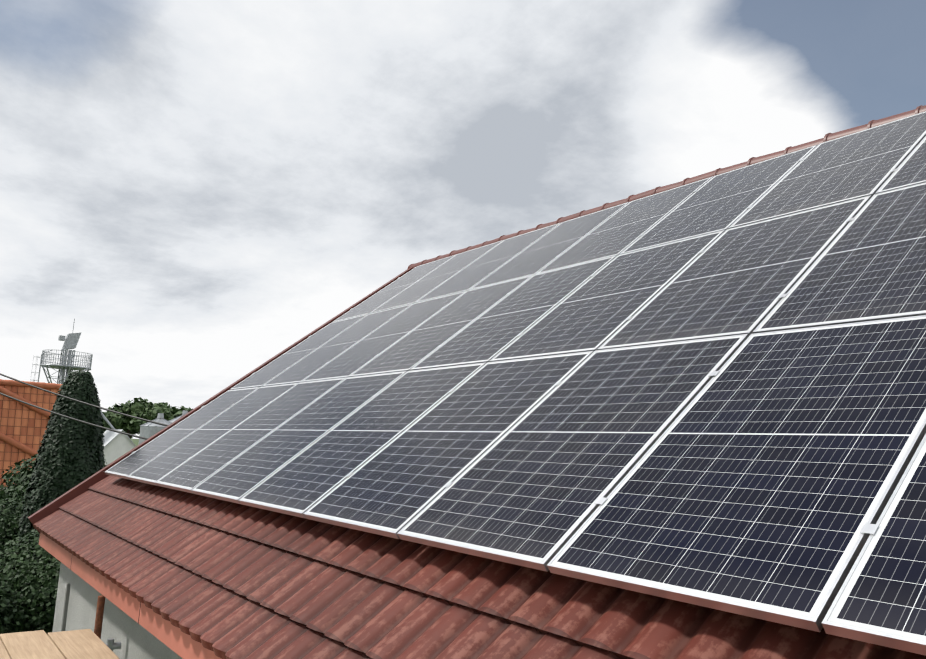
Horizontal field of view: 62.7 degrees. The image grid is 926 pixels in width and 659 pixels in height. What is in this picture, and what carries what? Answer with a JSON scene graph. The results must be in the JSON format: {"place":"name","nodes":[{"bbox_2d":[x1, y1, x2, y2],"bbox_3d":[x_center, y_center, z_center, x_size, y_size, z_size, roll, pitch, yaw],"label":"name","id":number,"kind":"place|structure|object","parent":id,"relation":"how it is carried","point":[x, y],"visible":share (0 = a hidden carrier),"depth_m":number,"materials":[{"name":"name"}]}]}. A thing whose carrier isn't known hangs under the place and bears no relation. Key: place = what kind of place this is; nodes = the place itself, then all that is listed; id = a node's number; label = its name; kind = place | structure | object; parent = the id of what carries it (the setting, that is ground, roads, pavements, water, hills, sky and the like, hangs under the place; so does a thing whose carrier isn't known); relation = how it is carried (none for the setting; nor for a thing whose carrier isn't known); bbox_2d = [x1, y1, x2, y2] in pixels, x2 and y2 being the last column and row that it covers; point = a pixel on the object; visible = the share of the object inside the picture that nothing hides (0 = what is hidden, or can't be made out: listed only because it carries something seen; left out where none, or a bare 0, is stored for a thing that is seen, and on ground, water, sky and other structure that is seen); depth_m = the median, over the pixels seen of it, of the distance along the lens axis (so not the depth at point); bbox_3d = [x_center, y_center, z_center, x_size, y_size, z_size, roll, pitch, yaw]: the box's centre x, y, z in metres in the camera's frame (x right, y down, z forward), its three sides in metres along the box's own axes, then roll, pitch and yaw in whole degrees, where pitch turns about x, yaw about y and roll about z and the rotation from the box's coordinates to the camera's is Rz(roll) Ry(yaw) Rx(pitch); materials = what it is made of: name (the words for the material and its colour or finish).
{"place":"outdoors","nodes":[
{"label":"outdoors","id":0,"kind":"place"},
{"bbox_2d":[0,385,59,486],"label":"neighbour roof","id":1,"kind":"structure","parent":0,"point":[23,424],"depth_m":27.00,"materials":[{"name":"orange tile"}]},
{"bbox_2d":[0,379,62,455],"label":"roof ridge tiles","id":2,"kind":"object","parent":1,"relation":"on","point":[18,444],"visible":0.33,"depth_m":27.13,"materials":[{"name":"orange tile"}]},
{"bbox_2d":[30,319,114,429],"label":"grain elevator tower","id":3,"kind":"structure","parent":0,"point":[71,340],"depth_m":74.82,"materials":[{"name":"metal"}]},
{"bbox_2d":[105,638,120,650],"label":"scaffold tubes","id":4,"kind":"object","parent":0,"point":[111,644],"visible":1,"depth_m":5.36,"materials":[{"name":"metal"}]},
{"bbox_2d":[0,639,10,658],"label":"scaffold board","id":5,"kind":"object","parent":4,"relation":"on","point":[4,654],"depth_m":4.84,"materials":[{"name":"brown wood"}]},
{"bbox_2d":[0,630,64,658],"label":"scaffold board","id":6,"kind":"object","parent":4,"relation":"on","point":[39,644],"visible":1,"depth_m":5.03,"materials":[{"name":"brown wood"}]},
{"bbox_2d":[48,629,118,658],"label":"scaffold board","id":7,"kind":"object","parent":4,"relation":"on","point":[82,644],"visible":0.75,"depth_m":5.09,"materials":[{"name":"brown wood"}]},
{"bbox_2d":[52,563,182,658],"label":"house walls","id":8,"kind":"structure","parent":0,"point":[134,638],"depth_m":6.51,"materials":[{"name":"white paint"}]},
{"bbox_2d":[61,583,70,630],"bbox_3d":[-4.118,4.081,7.580,0.030,2.980,0.050,9,-11,-36],"label":"wall conduit","id":9,"kind":"object","parent":8,"relation":"attached to","point":[65,609],"depth_m":7.76,"materials":[{"name":"grey metal"}]},
{"bbox_2d":[0,392,147,439],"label":"service cable","id":10,"kind":"object","parent":8,"relation":"attached to","point":[128,434],"visible":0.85,"depth_m":10.29,"materials":[{"name":"black plastic"}]},
{"bbox_2d":[0,373,167,425],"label":"service cable","id":11,"kind":"object","parent":8,"relation":"attached to","point":[131,416],"visible":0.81,"depth_m":10.35,"materials":[{"name":"black plastic"}]},
{"bbox_2d":[39,532,221,658],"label":"eave fascia","id":12,"kind":"structure","parent":8,"relation":"attached to","point":[179,642],"depth_m":5.18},
{"bbox_2d":[28,267,412,533],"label":"verge trim","id":13,"kind":"structure","parent":8,"relation":"attached to","point":[64,498],"depth_m":9.18,"materials":[{"name":"paint"}]},
{"bbox_2d":[32,475,925,658],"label":"roof","id":14,"kind":"structure","parent":8,"relation":"on","point":[222,579],"depth_m":3.51,"materials":[{"name":"red tile"}]},
{"bbox_2d":[132,158,897,539],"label":"clamps","id":15,"kind":"object","parent":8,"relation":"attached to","point":[868,530],"visible":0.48,"depth_m":3.90,"materials":[{"name":"silver metal"}]},
{"bbox_2d":[105,387,259,478],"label":"solar panel","id":16,"kind":"object","parent":15,"relation":"attached to","point":[163,442],"visible":0.79,"depth_m":8.43,"materials":[{"name":"blue glass"}]},
{"bbox_2d":[127,383,297,485],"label":"solar panel","id":17,"kind":"object","parent":15,"relation":"attached to","point":[163,464],"visible":0.73,"depth_m":7.62,"materials":[{"name":"blue glass"}]},
{"bbox_2d":[155,377,346,492],"bbox_3d":[-1.898,0.917,6.867,1.654,0.036,1.004,-37,16,-34],"label":"solar panel","id":18,"kind":"object","parent":15,"relation":"attached to","point":[194,471],"visible":0.79,"depth_m":6.79,"materials":[{"name":"blue glass"}]},
{"bbox_2d":[191,371,406,503],"bbox_3d":[-1.287,0.814,6.057,1.654,0.037,1.004,-37,16,-34],"label":"solar panel","id":19,"kind":"object","parent":15,"relation":"attached to","point":[236,479],"visible":0.81,"depth_m":5.98,"materials":[{"name":"blue glass"}]},
{"bbox_2d":[230,314,367,389],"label":"solar panel","id":20,"kind":"object","parent":15,"relation":"attached to","point":[261,377],"visible":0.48,"depth_m":9.37,"materials":[{"name":"blue glass"}]},
{"bbox_2d":[262,304,411,386],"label":"solar panel","id":21,"kind":"object","parent":15,"relation":"attached to","point":[326,352],"visible":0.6,"depth_m":8.56,"materials":[{"name":"blue glass"}]},
{"bbox_2d":[238,362,485,517],"bbox_3d":[-0.677,0.711,5.247,1.654,0.036,1.004,-37,16,-34],"label":"solar panel","id":22,"kind":"object","parent":15,"relation":"attached to","point":[305,480],"visible":0.81,"depth_m":5.16,"materials":[{"name":"blue glass"}]},
{"bbox_2d":[301,291,465,381],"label":"solar panel","id":23,"kind":"object","parent":15,"relation":"attached to","point":[369,347],"visible":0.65,"depth_m":7.75,"materials":[{"name":"blue glass"}]},
{"bbox_2d":[333,254,456,321],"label":"solar panel","id":24,"kind":"object","parent":15,"relation":"attached to","point":[369,305],"visible":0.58,"depth_m":10.32,"materials":[{"name":"blue glass"}]},
{"bbox_2d":[371,240,503,312],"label":"solar panel","id":25,"kind":"object","parent":15,"relation":"attached to","point":[431,281],"visible":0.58,"depth_m":9.50,"materials":[{"name":"glass"}]},
{"bbox_2d":[349,275,532,376],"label":"solar panel","id":26,"kind":"object","parent":15,"relation":"attached to","point":[415,346],"visible":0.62,"depth_m":6.93,"materials":[{"name":"blue glass"}]},
{"bbox_2d":[303,351,593,538],"bbox_3d":[-0.066,0.607,4.436,1.654,0.035,1.004,-37,16,-34],"label":"solar panel","id":27,"kind":"object","parent":15,"relation":"attached to","point":[392,488],"visible":0.83,"depth_m":4.33,"materials":[{"name":"blue glass"}]},
{"bbox_2d":[415,222,561,302],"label":"solar panel","id":28,"kind":"object","parent":15,"relation":"attached to","point":[475,272],"visible":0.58,"depth_m":8.69,"materials":[{"name":"blue glass"}]},
{"bbox_2d":[410,255,616,370],"bbox_3d":[0.423,-0.128,6.182,1.654,0.035,1.004,-37,16,-34],"label":"solar panel","id":29,"kind":"object","parent":15,"relation":"attached to","point":[494,330],"visible":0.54,"depth_m":6.11,"materials":[{"name":"blue glass"}]},
{"bbox_2d":[469,202,628,289],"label":"solar panel","id":30,"kind":"object","parent":15,"relation":"attached to","point":[538,255],"visible":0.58,"depth_m":7.87,"materials":[{"name":"glass"}]},
{"bbox_2d":[397,334,748,571],"bbox_3d":[0.544,0.502,3.625,1.654,0.035,1.004,-37,16,-34],"label":"solar panel","id":31,"kind":"object","parent":15,"relation":"attached to","point":[536,482],"visible":0.85,"depth_m":3.49,"materials":[{"name":"blue glass"}]},
{"bbox_2d":[489,230,724,361],"bbox_3d":[1.034,-0.231,5.372,1.654,0.035,1.004,-37,16,-34],"label":"solar panel","id":32,"kind":"object","parent":15,"relation":"attached to","point":[596,310],"visible":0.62,"depth_m":5.29,"materials":[{"name":"glass"}]},
{"bbox_2d":[536,176,712,273],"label":"solar panel","id":33,"kind":"object","parent":15,"relation":"attached to","point":[617,233],"visible":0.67,"depth_m":7.06,"materials":[{"name":"blue glass"}]},
{"bbox_2d":[619,144,817,254],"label":"solar panel","id":34,"kind":"object","parent":15,"relation":"attached to","point":[720,202],"visible":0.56,"depth_m":6.24,"materials":[{"name":"blue glass"}]},
{"bbox_2d":[597,195,871,349],"bbox_3d":[1.645,-0.335,4.562,1.654,0.036,1.004,-37,16,-34],"label":"solar panel","id":35,"kind":"object","parent":15,"relation":"attached to","point":[739,280],"visible":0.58,"depth_m":4.46,"materials":[{"name":"blue glass"}]},
{"bbox_2d":[547,315,925,631],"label":"solar panel","id":36,"kind":"object","parent":15,"relation":"attached to","point":[761,478],"visible":0.94,"depth_m":2.63,"materials":[{"name":"blue glass"}]},
{"bbox_2d":[728,111,925,228],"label":"solar panel","id":37,"kind":"object","parent":15,"relation":"attached to","point":[859,164],"visible":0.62,"depth_m":5.40,"materials":[{"name":"blue glass"}]},
{"bbox_2d":[753,182,925,333],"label":"solar panel","id":38,"kind":"object","parent":15,"relation":"attached to","point":[869,264],"visible":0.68,"depth_m":3.72,"materials":[{"name":"blue glass"}]},
{"bbox_2d":[822,434,925,655],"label":"solar panel","id":39,"kind":"object","parent":15,"relation":"attached to","point":[880,599],"visible":0.92,"depth_m":1.97,"materials":[{"name":"blue glass"}]},
{"bbox_2d":[875,136,925,193],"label":"solar panel","id":40,"kind":"object","parent":15,"relation":"attached to","point":[911,170],"visible":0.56,"depth_m":4.68,"materials":[{"name":"blue glass"}]},
{"bbox_2d":[408,105,925,268],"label":"ridge caps","id":41,"kind":"object","parent":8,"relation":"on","point":[827,137],"visible":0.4,"depth_m":7.60,"materials":[{"name":"ceramic"}]},
{"bbox_2d":[131,439,138,445],"bbox_3d":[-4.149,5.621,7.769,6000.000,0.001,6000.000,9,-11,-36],"label":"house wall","id":42,"kind":"structure","parent":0,"point":[135,442],"depth_m":879.42,"materials":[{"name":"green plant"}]},
{"bbox_2d":[0,496,25,568],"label":"garden bush","id":43,"kind":"object","parent":42,"relation":"on","point":[9,523],"visible":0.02,"depth_m":12.00,"materials":[{"name":"green plant"}]},
{"bbox_2d":[0,454,106,511],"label":"garden tree","id":44,"kind":"object","parent":42,"relation":"on","point":[20,481],"visible":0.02,"depth_m":15.06,"materials":[{"name":"green plant"}]},
{"bbox_2d":[17,370,104,560],"bbox_3d":[-6.417,3.414,12.140,1.406,5.545,1.460,9,-11,-36],"label":"thuja tree","id":45,"kind":"object","parent":42,"relation":"on","point":[70,455],"visible":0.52,"depth_m":12.02,"materials":[{"name":"green plant"}]},
{"bbox_2d":[94,595,104,638],"bbox_3d":[-2.886,3.686,5.671,0.054,3.260,0.054,9,-11,-36],"label":"downpipe","id":46,"kind":"object","parent":42,"relation":"on","point":[99,615],"visible":0.67,"depth_m":5.89,"materials":[{"name":"brown metal"}]},
{"bbox_2d":[101,409,129,432],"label":"tree","id":47,"kind":"object","parent":42,"relation":"on","point":[117,421],"visible":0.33,"depth_m":105.48,"materials":[{"name":"green plant"}]},
{"bbox_2d":[103,429,135,464],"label":"white shed","id":48,"kind":"structure","parent":42,"relation":"on","point":[116,445],"depth_m":72.19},
{"bbox_2d":[108,401,153,437],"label":"tree","id":49,"kind":"object","parent":42,"relation":"on","point":[117,407],"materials":[{"name":"green plant"}]},
{"bbox_2d":[122,397,173,433],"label":"tree","id":50,"kind":"object","parent":42,"relation":"on","point":[142,408],"visible":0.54,"depth_m":105.64,"materials":[{"name":"green plant"}]},
{"bbox_2d":[138,413,170,444],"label":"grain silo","id":51,"kind":"object","parent":42,"relation":"on","point":[148,429],"visible":0.25,"depth_m":67.77,"materials":[{"name":"metal"}]},
{"bbox_2d":[153,402,189,415],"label":"tree","id":52,"kind":"object","parent":42,"relation":"on","point":[162,405],"depth_m":114.53,"materials":[{"name":"green plant"}]},
{"bbox_2d":[169,411,181,418],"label":"horizon tree","id":53,"kind":"object","parent":42,"relation":"on","point":[179,413],"depth_m":104.97,"materials":[{"name":"green plant"}]},
{"bbox_2d":[169,410,187,422],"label":"grain silo","id":54,"kind":"object","parent":42,"relation":"on","point":[184,412],"visible":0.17,"depth_m":76.11,"materials":[{"name":"metal"}]},
{"bbox_2d":[172,408,192,416],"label":"tree","id":55,"kind":"object","parent":42,"relation":"on","point":[174,411],"visible":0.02,"depth_m":110.03,"materials":[{"name":"green plant"}]},
{"bbox_2d":[0,0,925,438],"label":"sky","id":56,"kind":"structure","parent":0,"point":[202,187],"materials":[{"name":"white"}]},
{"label":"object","id":57,"kind":"object","parent":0,"visible":0},
{"bbox_2d":[0,529,60,634],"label":"garden shrub","id":58,"kind":"object","parent":57,"relation":"attached to","point":[28,590],"visible":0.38,"depth_m":9.11,"materials":[{"name":"green plant"}]}
]}

